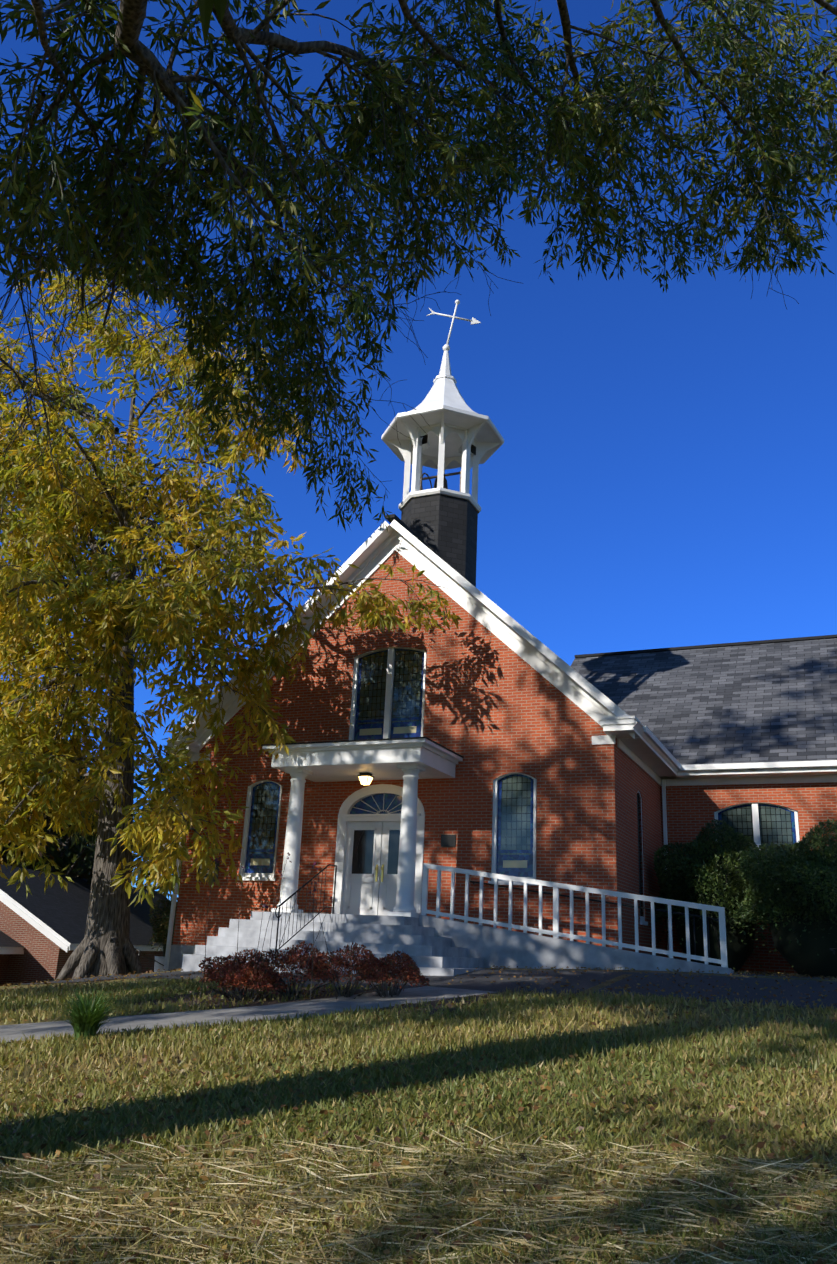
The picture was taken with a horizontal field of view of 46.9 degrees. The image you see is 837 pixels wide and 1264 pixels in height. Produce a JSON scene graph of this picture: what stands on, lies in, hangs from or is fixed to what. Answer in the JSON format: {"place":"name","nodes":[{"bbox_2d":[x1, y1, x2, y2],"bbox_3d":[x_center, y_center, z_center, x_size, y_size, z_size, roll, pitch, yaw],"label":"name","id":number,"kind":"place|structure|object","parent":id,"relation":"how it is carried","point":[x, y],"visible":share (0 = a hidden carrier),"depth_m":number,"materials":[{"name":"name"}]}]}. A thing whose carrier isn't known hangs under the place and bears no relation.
{"place":"outdoors","nodes":[
{"label":"outdoors","id":0,"kind":"place"},
{"bbox_2d":[12,971,282,984],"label":"side path","id":1,"kind":"structure","parent":0,"point":[177,975],"depth_m":17.20,"materials":[{"name":"concrete"}]},
{"bbox_2d":[0,986,495,1042],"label":"front sidewalk","id":2,"kind":"structure","parent":0,"point":[150,1021],"depth_m":11.37,"materials":[{"name":"concrete"}]},
{"bbox_2d":[0,965,836,1263],"bbox_3d":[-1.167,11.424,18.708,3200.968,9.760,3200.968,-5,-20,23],"label":"ground","id":3,"kind":"structure","parent":0,"point":[594,988],"depth_m":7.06,"materials":[{"name":"green plant"}]},
{"bbox_2d":[1,690,96,875],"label":"tree","id":4,"kind":"object","parent":3,"relation":"on","point":[80,774],"depth_m":55.01,"materials":[{"name":"green plant"}]},
{"bbox_2d":[0,762,150,885],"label":"tree","id":5,"kind":"object","parent":3,"relation":"on","point":[62,861],"visible":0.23,"depth_m":43.34,"materials":[{"name":"green plant"}]},
{"bbox_2d":[0,864,169,985],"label":"neighbour house","id":6,"kind":"structure","parent":3,"relation":"on","point":[42,932],"depth_m":34.60,"materials":[{"name":"red brick"}]},
{"bbox_2d":[36,987,134,1040],"bbox_3d":[-3.337,3.800,9.636,1.110,0.520,1.057,13,-21,-30],"label":"liriope plant","id":7,"kind":"object","parent":3,"relation":"on","point":[86,1018],"visible":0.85,"depth_m":9.54,"materials":[{"name":"green plant"}]},
{"bbox_2d":[42,761,145,886],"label":"tree","id":8,"kind":"object","parent":3,"relation":"on","point":[88,843],"depth_m":51.71,"materials":[{"name":"green plant"}]},
{"bbox_2d":[140,897,177,968],"bbox_3d":[-5.694,7.518,24.139,2.059,2.462,2.668,0,-18,8],"label":"bush","id":9,"kind":"object","parent":3,"relation":"on","point":[160,928],"visible":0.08,"depth_m":23.64,"materials":[{"name":"green plant"}]},
{"bbox_2d":[132,751,190,880],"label":"tree","id":10,"kind":"object","parent":3,"relation":"on","point":[134,857],"depth_m":41.12,"materials":[{"name":"green plant"}]},
{"bbox_2d":[133,669,222,898],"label":"tree","id":11,"kind":"object","parent":3,"relation":"on","point":[137,794],"visible":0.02,"depth_m":57.94,"materials":[{"name":"green plant"}]},
{"bbox_2d":[0,245,462,980],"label":"pecan tree","id":12,"kind":"object","parent":3,"relation":"on","point":[42,757],"visible":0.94,"depth_m":21.83,"materials":[{"name":"yellow plant"}]},
{"bbox_2d":[134,986,503,1014],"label":"shrub bed soil","id":13,"kind":"structure","parent":3,"relation":"on","point":[357,991],"depth_m":12.69,"materials":[{"name":"brown soil"}]},
{"bbox_2d":[197,949,281,998],"bbox_3d":[-2.455,4.674,13.127,1.134,0.712,1.228,-5,-20,23],"label":"red shrub","id":14,"kind":"object","parent":13,"relation":"on","point":[216,964],"visible":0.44,"depth_m":13.03,"materials":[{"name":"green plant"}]},
{"bbox_2d":[214,959,286,1001],"bbox_3d":[-2.213,4.594,12.661,0.945,0.621,0.975,-5,-20,23],"label":"red shrub","id":15,"kind":"object","parent":13,"relation":"on","point":[244,971],"visible":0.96,"depth_m":12.52,"materials":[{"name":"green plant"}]},
{"bbox_2d":[200,852,336,1000],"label":"tall shrub stems","id":16,"kind":"object","parent":13,"relation":"on","point":[264,905],"visible":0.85,"depth_m":12.85,"materials":[{"name":"plant"}]},
{"bbox_2d":[249,941,340,997],"bbox_3d":[-1.712,4.606,13.100,1.268,0.801,1.311,-5,-20,23],"label":"red shrub","id":17,"kind":"object","parent":13,"relation":"on","point":[288,960],"visible":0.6,"depth_m":12.98,"materials":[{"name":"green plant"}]},
{"bbox_2d":[301,943,391,998],"bbox_3d":[-0.988,4.577,13.000,1.279,0.781,1.326,-5,-20,23],"label":"red shrub","id":18,"kind":"object","parent":13,"relation":"on","point":[337,962],"visible":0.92,"depth_m":12.84,"materials":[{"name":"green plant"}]},
{"bbox_2d":[355,950,430,996],"bbox_3d":[-0.369,4.594,12.909,1.074,0.675,1.088,-5,-20,23],"label":"red shrub","id":19,"kind":"object","parent":13,"relation":"on","point":[401,970],"visible":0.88,"depth_m":12.78,"materials":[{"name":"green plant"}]},
{"bbox_2d":[0,0,836,531],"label":"willow oak tree","id":20,"kind":"object","parent":3,"relation":"on","point":[128,208],"visible":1,"depth_m":8.78,"materials":[{"name":"green plant"}]},
{"bbox_2d":[0,1119,836,1263],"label":"lawn straw","id":21,"kind":"object","parent":3,"relation":"on","point":[192,1229],"visible":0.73,"depth_m":4.42,"materials":[{"name":"beige plant"}]},
{"bbox_2d":[163,300,836,975],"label":"church","id":22,"kind":"structure","parent":3,"relation":"on","point":[487,782],"depth_m":21.53,"materials":[{"name":"brick"}]},
{"bbox_2d":[331,784,455,915],"bbox_3d":[-0.505,4.710,20.803,2.830,2.860,0.220,-5,-20,23],"label":"church door","id":23,"kind":"structure","parent":22,"relation":"in","point":[369,820],"depth_m":21.03,"materials":[{"name":"white paint"}]},
{"bbox_2d":[237,647,799,885],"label":"windows","id":24,"kind":"structure","parent":22,"relation":"in","point":[388,700],"depth_m":22.11,"materials":[{"name":"glass"}]},
{"bbox_2d":[653,819,771,971],"bbox_3d":[6.382,5.777,21.052,2.913,3.553,3.627,-5,-20,23],"label":"bush","id":25,"kind":"object","parent":3,"relation":"on","point":[704,870],"visible":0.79,"depth_m":20.79,"materials":[{"name":"green plant"}]},
{"bbox_2d":[729,819,836,977],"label":"bush","id":26,"kind":"object","parent":3,"relation":"on","point":[792,900],"visible":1,"depth_m":18.63,"materials":[{"name":"green plant"}]},
{"bbox_2d":[0,0,836,900],"label":"sky","id":27,"kind":"structure","parent":0,"point":[663,474],"materials":[{"name":"blue"}]},
{"bbox_2d":[249,968,836,1008],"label":"driveway asphalt","id":28,"kind":"structure","parent":0,"point":[483,983],"depth_m":14.11,"materials":[{"name":"grey asphalt"}]},
{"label":"bench pad pavement","id":29,"kind":"structure","parent":0,"visible":0},
{"bbox_2d":[154,956,164,971],"bbox_3d":[-6.252,8.256,23.724,0.540,0.500,0.540,-5,-20,23],"label":"air conditioner","id":30,"kind":"object","parent":29,"relation":"on","point":[161,960],"visible":0.33,"depth_m":23.54,"materials":[{"name":"grey metal"}]}
]}

